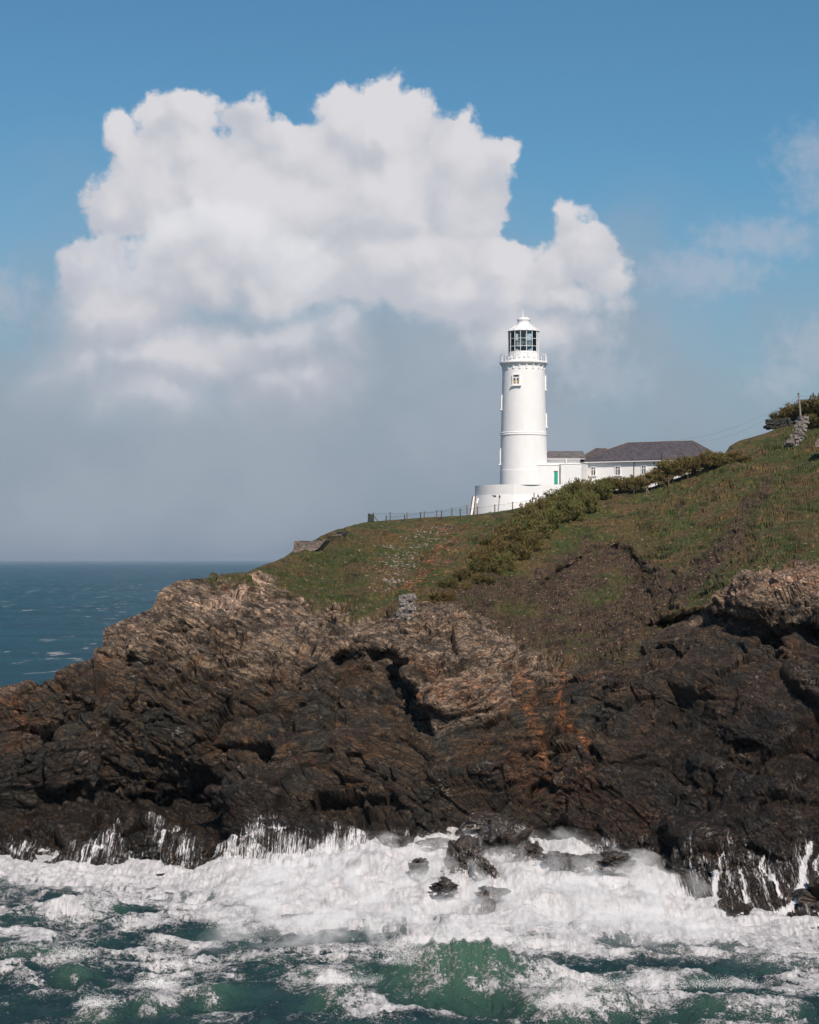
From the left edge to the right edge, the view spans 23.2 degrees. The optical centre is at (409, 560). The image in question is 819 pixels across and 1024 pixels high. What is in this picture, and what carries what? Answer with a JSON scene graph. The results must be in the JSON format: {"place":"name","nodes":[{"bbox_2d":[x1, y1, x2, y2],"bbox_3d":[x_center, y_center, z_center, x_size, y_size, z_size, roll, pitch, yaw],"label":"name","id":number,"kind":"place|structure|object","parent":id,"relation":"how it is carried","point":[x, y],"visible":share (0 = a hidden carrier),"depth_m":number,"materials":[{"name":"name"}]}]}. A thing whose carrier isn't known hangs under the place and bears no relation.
{"place":"outdoors","nodes":[
{"label":"outdoors","id":0,"kind":"place"},
{"bbox_2d":[0,417,818,929],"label":"headland","id":1,"kind":"structure","parent":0,"point":[208,715],"depth_m":184.49,"materials":[{"name":"brown stone"}]},
{"bbox_2d":[293,540,330,552],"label":"ruined wall","id":2,"kind":"structure","parent":1,"relation":"on","point":[299,545],"depth_m":246.39,"materials":[{"name":"stone"}]},
{"bbox_2d":[333,531,348,536],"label":"ruined wall","id":3,"kind":"structure","parent":1,"relation":"on","point":[344,533],"depth_m":265.03,"materials":[{"name":"stone"}]},
{"bbox_2d":[368,514,377,521],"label":"netted gate","id":4,"kind":"structure","parent":1,"relation":"on","point":[371,517],"depth_m":281.36,"materials":[{"name":"grey wood"}]},
{"bbox_2d":[396,593,415,620],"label":"drystone stub","id":5,"kind":"object","parent":1,"relation":"on","point":[405,611],"visible":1,"depth_m":201.68,"materials":[{"name":"stone"}]},
{"bbox_2d":[358,524,462,599],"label":"pale scree","id":6,"kind":"structure","parent":1,"relation":"on","point":[394,581],"depth_m":251.58,"materials":[{"name":"stone"}]},
{"bbox_2d":[9,812,818,915],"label":"water streams","id":7,"kind":"object","parent":1,"relation":"on","point":[669,886],"visible":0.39,"depth_m":156.40,"materials":[{"name":"white liquid"}]},
{"bbox_2d":[373,505,467,520],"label":"wire fence","id":8,"kind":"object","parent":1,"relation":"on","point":[424,513],"visible":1,"depth_m":286.79,"materials":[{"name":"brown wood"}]},
{"bbox_2d":[418,597,438,603],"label":"slope shrub","id":9,"kind":"object","parent":1,"relation":"on","point":[432,601],"visible":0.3,"depth_m":211.00,"materials":[{"name":"green plant"}]},
{"bbox_2d":[427,591,446,601],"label":"slope shrub","id":10,"kind":"object","parent":1,"relation":"on","point":[435,596],"visible":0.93,"depth_m":214.28,"materials":[{"name":"green plant"}]},
{"bbox_2d":[394,523,482,590],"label":"red scree","id":11,"kind":"structure","parent":1,"relation":"on","point":[405,583],"depth_m":248.85,"materials":[{"name":"stone"}]},
{"bbox_2d":[434,575,458,588],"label":"slope shrub","id":12,"kind":"object","parent":1,"relation":"on","point":[447,583],"visible":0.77,"depth_m":222.32,"materials":[{"name":"green plant"}]},
{"bbox_2d":[444,588,457,601],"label":"slope shrub","id":13,"kind":"object","parent":1,"relation":"on","point":[450,596],"visible":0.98,"depth_m":214.34,"materials":[{"name":"green plant"}]},
{"bbox_2d":[386,499,530,521],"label":"wire fence","id":14,"kind":"object","parent":1,"relation":"on","point":[404,516],"visible":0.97,"depth_m":284.52,"materials":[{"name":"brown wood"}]},
{"bbox_2d":[452,566,474,581],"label":"slope shrub","id":15,"kind":"object","parent":1,"relation":"on","point":[464,573],"visible":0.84,"depth_m":227.17,"materials":[{"name":"green plant"}]},
{"bbox_2d":[458,582,473,590],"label":"slope shrub","id":16,"kind":"object","parent":1,"relation":"on","point":[465,586],"visible":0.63,"depth_m":221.78,"materials":[{"name":"green plant"}]},
{"bbox_2d":[466,556,487,573],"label":"slope shrub","id":17,"kind":"object","parent":1,"relation":"on","point":[472,565],"visible":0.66,"depth_m":232.18,"materials":[{"name":"green plant"}]},
{"bbox_2d":[468,545,492,557],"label":"slope shrub","id":18,"kind":"object","parent":1,"relation":"on","point":[472,554],"visible":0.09,"depth_m":244.34,"materials":[{"name":"green plant"}]},
{"bbox_2d":[469,571,497,585],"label":"slope shrub","id":19,"kind":"object","parent":1,"relation":"on","point":[482,577],"visible":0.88,"depth_m":226.16,"materials":[{"name":"green plant"}]},
{"bbox_2d":[473,545,493,565],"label":"slope shrub","id":20,"kind":"object","parent":1,"relation":"on","point":[484,554],"visible":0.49,"depth_m":237.53,"materials":[{"name":"green plant"}]},
{"bbox_2d":[478,535,498,549],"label":"slope shrub","id":21,"kind":"object","parent":1,"relation":"on","point":[486,541],"visible":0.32,"depth_m":252.89,"materials":[{"name":"green plant"}]},
{"bbox_2d":[476,562,503,576],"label":"slope shrub","id":22,"kind":"object","parent":1,"relation":"on","point":[495,568],"visible":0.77,"depth_m":231.07,"materials":[{"name":"green plant"}]},
{"bbox_2d":[487,534,506,555],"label":"slope shrub","id":23,"kind":"object","parent":1,"relation":"on","point":[497,544],"visible":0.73,"depth_m":247.05,"materials":[{"name":"green plant"}]},
{"bbox_2d":[492,520,510,532],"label":"slope shrub","id":24,"kind":"object","parent":1,"relation":"on","point":[498,527],"visible":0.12,"depth_m":262.19,"materials":[{"name":"green plant"}]},
{"bbox_2d":[488,549,518,571],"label":"slope shrub","id":25,"kind":"object","parent":1,"relation":"on","point":[508,562],"visible":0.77,"depth_m":236.58,"materials":[{"name":"green plant"}]},
{"bbox_2d":[477,817,531,868],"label":"sea rock","id":26,"kind":"object","parent":1,"relation":"on","point":[502,841],"visible":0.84,"depth_m":159.62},
{"bbox_2d":[491,525,526,547],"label":"slope shrub","id":27,"kind":"object","parent":1,"relation":"on","point":[513,533],"visible":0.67,"depth_m":252.76,"materials":[{"name":"green plant"}]},
{"bbox_2d":[214,426,818,669],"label":"grass tufts","id":28,"kind":"object","parent":1,"relation":"on","point":[653,519],"visible":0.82,"depth_m":243.17,"materials":[{"name":"green plant"}]},
{"bbox_2d":[470,484,565,514],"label":"battered wall","id":29,"kind":"structure","parent":1,"relation":"on","point":[484,497],"depth_m":297.43,"materials":[{"name":"paint"}]},
{"bbox_2d":[498,311,547,483],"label":"lighthouse","id":30,"kind":"object","parent":29,"relation":"on","point":[523,450],"visible":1,"depth_m":300.23,"materials":[{"name":"white paint"}]},
{"bbox_2d":[498,448,500,464],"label":"window","id":31,"kind":"structure","parent":30,"relation":"in","point":[500,448],"depth_m":302.40,"materials":[{"name":"white glass"}]},
{"bbox_2d":[511,374,520,385],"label":"window","id":32,"kind":"structure","parent":30,"relation":"in","point":[514,381],"depth_m":299.94,"materials":[{"name":"white glass"}]},
{"bbox_2d":[537,465,558,483],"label":"annexe","id":33,"kind":"structure","parent":29,"relation":"on","point":[548,474],"depth_m":300.00,"materials":[{"name":"white paint"}]},
{"bbox_2d":[554,472,557,483],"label":"door","id":34,"kind":"structure","parent":33,"relation":"in","point":[555,473],"depth_m":299.94,"materials":[{"name":"green paint"}]},
{"bbox_2d":[502,539,533,560],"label":"slope shrub","id":35,"kind":"object","parent":1,"relation":"on","point":[524,552],"visible":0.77,"depth_m":242.95,"materials":[{"name":"green plant"}]},
{"bbox_2d":[504,512,539,531],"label":"slope shrub","id":36,"kind":"object","parent":1,"relation":"on","point":[523,522],"visible":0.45,"depth_m":258.85,"materials":[{"name":"green plant"}]},
{"bbox_2d":[229,522,816,649],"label":"scattered stones","id":37,"kind":"object","parent":1,"relation":"on","point":[534,581],"visible":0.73,"depth_m":227.43,"materials":[{"name":"grey stone"}]},
{"bbox_2d":[510,500,546,522],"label":"slope shrub","id":38,"kind":"object","parent":1,"relation":"on","point":[528,509],"visible":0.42,"depth_m":265.36,"materials":[{"name":"green plant"}]},
{"bbox_2d":[519,528,546,550],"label":"slope shrub","id":39,"kind":"object","parent":1,"relation":"on","point":[533,539],"visible":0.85,"depth_m":252.54,"materials":[{"name":"green plant"}]},
{"bbox_2d":[528,518,553,538],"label":"slope shrub","id":40,"kind":"object","parent":1,"relation":"on","point":[542,527],"visible":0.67,"depth_m":258.09,"materials":[{"name":"green plant"}]},
{"bbox_2d":[533,496,550,511],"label":"slope shrub","id":41,"kind":"object","parent":1,"relation":"on","point":[541,504],"visible":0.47,"depth_m":273.63,"materials":[{"name":"green plant"}]},
{"bbox_2d":[537,506,563,530],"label":"slope shrub","id":42,"kind":"object","parent":1,"relation":"on","point":[553,516],"visible":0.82,"depth_m":262.80,"materials":[{"name":"green plant"}]},
{"bbox_2d":[546,495,562,508],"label":"hedge shrub","id":43,"kind":"object","parent":1,"relation":"on","point":[554,497],"visible":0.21,"depth_m":274.46,"materials":[{"name":"green plant"}]},
{"bbox_2d":[543,487,577,499],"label":"slope shrub","id":44,"kind":"object","parent":1,"relation":"on","point":[557,492],"visible":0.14,"depth_m":278.14,"materials":[{"name":"green plant"}]},
{"bbox_2d":[547,451,585,464],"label":"link block","id":45,"kind":"structure","parent":1,"relation":"on","point":[557,457],"depth_m":304.00,"materials":[{"name":"white paint"}]},
{"bbox_2d":[548,490,587,521],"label":"slope shrub","id":46,"kind":"object","parent":1,"relation":"on","point":[569,507],"visible":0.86,"depth_m":267.10,"materials":[{"name":"green plant"}]},
{"bbox_2d":[557,463,587,484],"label":"porch","id":47,"kind":"object","parent":1,"relation":"on","point":[571,471],"visible":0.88,"depth_m":299.84,"materials":[{"name":"white paint"}]},
{"bbox_2d":[561,478,588,501],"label":"hedge shrub","id":48,"kind":"object","parent":1,"relation":"on","point":[573,490],"visible":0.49,"depth_m":278.86,"materials":[{"name":"green plant"}]},
{"bbox_2d":[571,476,602,498],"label":"hedge shrub","id":49,"kind":"object","parent":1,"relation":"on","point":[587,483],"visible":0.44,"depth_m":280.54,"materials":[{"name":"green plant"}]},
{"bbox_2d":[577,489,599,513],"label":"slope shrub","id":50,"kind":"object","parent":1,"relation":"on","point":[590,500],"visible":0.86,"depth_m":272.56,"materials":[{"name":"green plant"}]},
{"bbox_2d":[442,500,759,654],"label":"brown scree","id":51,"kind":"structure","parent":1,"relation":"on","point":[617,604],"depth_m":218.96,"materials":[{"name":"stone"}]},
{"bbox_2d":[591,479,613,499],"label":"hedge shrub","id":52,"kind":"object","parent":1,"relation":"on","point":[605,492],"visible":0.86,"depth_m":281.02,"materials":[{"name":"green plant"}]},
{"bbox_2d":[599,476,619,491],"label":"hedge shrub","id":53,"kind":"object","parent":1,"relation":"on","point":[609,479],"visible":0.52,"depth_m":284.59,"materials":[{"name":"green plant"}]},
{"bbox_2d":[613,476,630,493],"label":"hedge shrub","id":54,"kind":"object","parent":1,"relation":"on","point":[621,484],"visible":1,"depth_m":284.07,"materials":[{"name":"green plant"}]},
{"bbox_2d":[624,474,641,492],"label":"hedge shrub","id":55,"kind":"object","parent":1,"relation":"on","point":[630,481],"visible":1,"depth_m":283.39,"materials":[{"name":"green plant"}]},
{"bbox_2d":[633,473,651,492],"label":"hedge shrub","id":56,"kind":"object","parent":1,"relation":"on","point":[642,481],"visible":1,"depth_m":282.87,"materials":[{"name":"green plant"}]},
{"bbox_2d":[580,440,712,489],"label":"cottage","id":57,"kind":"structure","parent":1,"relation":"on","point":[627,459],"depth_m":302.24,"materials":[{"name":"paint"}]},
{"bbox_2d":[590,466,596,475],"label":"window","id":58,"kind":"structure","parent":57,"relation":"in","point":[593,468],"depth_m":304.21,"materials":[{"name":"white metal"}]},
{"bbox_2d":[585,448,606,455],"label":"wing","id":59,"kind":"structure","parent":57,"relation":"attached to","point":[595,450],"depth_m":311.01,"materials":[{"name":"grey tile"}]},
{"bbox_2d":[614,466,621,475],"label":"window","id":60,"kind":"structure","parent":57,"relation":"in","point":[617,468],"depth_m":302.36,"materials":[{"name":"white metal"}]},
{"bbox_2d":[641,465,646,474],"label":"window","id":61,"kind":"structure","parent":57,"relation":"in","point":[643,467],"depth_m":300.38,"materials":[{"name":"white metal"}]},
{"bbox_2d":[644,468,672,487],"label":"hedge shrub","id":62,"kind":"object","parent":1,"relation":"on","point":[656,476],"visible":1,"depth_m":283.07,"materials":[{"name":"green plant"}]},
{"bbox_2d":[652,457,683,480],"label":"hedge shrub","id":63,"kind":"object","parent":1,"relation":"on","point":[667,466],"visible":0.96,"depth_m":283.18,"materials":[{"name":"green plant"}]},
{"bbox_2d":[670,455,698,479],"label":"hedge shrub","id":64,"kind":"object","parent":1,"relation":"on","point":[681,462],"visible":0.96,"depth_m":282.79,"materials":[{"name":"green plant"}]},
{"bbox_2d":[685,455,708,475],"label":"hedge shrub","id":65,"kind":"object","parent":1,"relation":"on","point":[698,464],"visible":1,"depth_m":282.27,"materials":[{"name":"green plant"}]},
{"bbox_2d":[695,449,723,469],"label":"hedge shrub","id":66,"kind":"object","parent":1,"relation":"on","point":[706,455],"visible":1,"depth_m":282.40,"materials":[{"name":"green plant"}]},
{"bbox_2d":[710,451,732,465],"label":"hedge shrub","id":67,"kind":"object","parent":1,"relation":"on","point":[725,459],"visible":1,"depth_m":281.95,"materials":[{"name":"green plant"}]},
{"bbox_2d":[725,450,743,459],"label":"hedge shrub","id":68,"kind":"object","parent":1,"relation":"on","point":[731,454],"visible":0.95,"depth_m":282.52,"materials":[{"name":"green plant"}]},
{"bbox_2d":[731,455,753,461],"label":"hedge shrub","id":69,"kind":"object","parent":1,"relation":"on","point":[741,458],"visible":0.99,"depth_m":281.22,"materials":[{"name":"green plant"}]},
{"bbox_2d":[763,417,792,429],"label":"retaining wall","id":70,"kind":"structure","parent":1,"relation":"on","point":[771,424],"depth_m":299.46,"materials":[{"name":"grey stone"}]},
{"bbox_2d":[769,409,792,420],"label":"gorse bush","id":71,"kind":"object","parent":1,"relation":"on","point":[775,416],"visible":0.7,"depth_m":300.99,"materials":[{"name":"green plant"}]},
{"bbox_2d":[776,402,796,421],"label":"gorse bush","id":72,"kind":"object","parent":1,"relation":"on","point":[789,408],"visible":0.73,"depth_m":300.98,"materials":[{"name":"green plant"}]},
{"bbox_2d":[784,416,809,446],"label":"drystone wall","id":73,"kind":"structure","parent":1,"relation":"on","point":[799,432],"depth_m":282.44,"materials":[{"name":"stone"}]},
{"bbox_2d":[798,393,801,415],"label":"utility pole","id":74,"kind":"object","parent":1,"relation":"on","point":[799,404],"visible":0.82,"depth_m":295.90,"materials":[{"name":"grey wood"}]},
{"bbox_2d":[793,399,818,416],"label":"gorse bush","id":75,"kind":"object","parent":1,"relation":"on","point":[796,412],"visible":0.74,"depth_m":298.94,"materials":[{"name":"green plant"}]},
{"bbox_2d":[798,392,818,417],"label":"gorse bush","id":76,"kind":"object","parent":1,"relation":"on","point":[814,404],"visible":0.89,"depth_m":297.90,"materials":[{"name":"green plant"}]},
{"bbox_2d":[800,413,818,427],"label":"gorse bush","id":77,"kind":"object","parent":1,"relation":"on","point":[814,421],"visible":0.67,"depth_m":291.04,"materials":[{"name":"green plant"}]},
{"bbox_2d":[0,561,818,1023],"bbox_3d":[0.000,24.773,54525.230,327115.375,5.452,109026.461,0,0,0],"label":"sea","id":78,"kind":"structure","parent":0,"point":[238,939],"depth_m":140.02,"materials":[{"name":"liquid"}]},
{"bbox_2d":[11,824,767,1011],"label":"sea spray","id":79,"kind":"object","parent":78,"relation":"on","point":[568,1002],"visible":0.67,"depth_m":119.18,"materials":[{"name":"white liquid"}]},
{"bbox_2d":[376,827,414,848],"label":"rock","id":80,"kind":"object","parent":78,"relation":"in","point":[394,837],"visible":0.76,"depth_m":164.96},
{"bbox_2d":[408,857,428,879],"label":"sea rock","id":81,"kind":"object","parent":78,"relation":"in","point":[419,868],"visible":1,"depth_m":156.70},
{"bbox_2d":[416,837,451,850],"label":"rock","id":82,"kind":"object","parent":78,"relation":"in","point":[437,841],"visible":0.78,"depth_m":164.89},
{"bbox_2d":[429,876,458,895],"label":"sea rock","id":83,"kind":"object","parent":78,"relation":"in","point":[444,886],"visible":1,"depth_m":150.65,"materials":[{"name":"grey stone"}]},
{"bbox_2d":[440,835,484,876],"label":"sea rock","id":84,"kind":"object","parent":78,"relation":"in","point":[461,851],"visible":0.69,"depth_m":157.78,"materials":[{"name":"stone"}]},
{"bbox_2d":[473,853,499,880],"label":"sea rock","id":85,"kind":"object","parent":78,"relation":"in","point":[485,869],"visible":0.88,"depth_m":155.65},
{"bbox_2d":[481,889,495,914],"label":"sea rock","id":86,"kind":"object","parent":78,"relation":"in","point":[488,904],"visible":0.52,"depth_m":147.12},
{"bbox_2d":[461,811,522,835],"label":"sea rock","id":87,"kind":"object","parent":78,"relation":"in","point":[476,822],"visible":0.59,"depth_m":166.70,"materials":[{"name":"grey stone"}]},
{"bbox_2d":[474,886,510,901],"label":"sea rock","id":88,"kind":"object","parent":78,"relation":"in","point":[495,894],"visible":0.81,"depth_m":149.65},
{"bbox_2d":[521,840,543,860],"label":"sea rock","id":89,"kind":"object","parent":78,"relation":"in","point":[533,850],"visible":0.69,"depth_m":159.33,"materials":[{"name":"stone"}]},
{"bbox_2d":[531,851,594,874],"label":"sea rock","id":90,"kind":"object","parent":78,"relation":"in","point":[558,861],"visible":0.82,"depth_m":156.58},
{"bbox_2d":[581,851,636,874],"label":"sea rock","id":91,"kind":"object","parent":78,"relation":"in","point":[615,862],"visible":1,"depth_m":156.02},
{"bbox_2d":[783,876,818,912],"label":"sea rock","id":92,"kind":"object","parent":78,"relation":"in","point":[809,895],"visible":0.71,"depth_m":147.29,"materials":[{"name":"brown stone"}]},
{"bbox_2d":[0,0,818,560],"label":"sky","id":93,"kind":"structure","parent":0,"point":[267,267],"materials":[{"name":"blue"}]}
]}

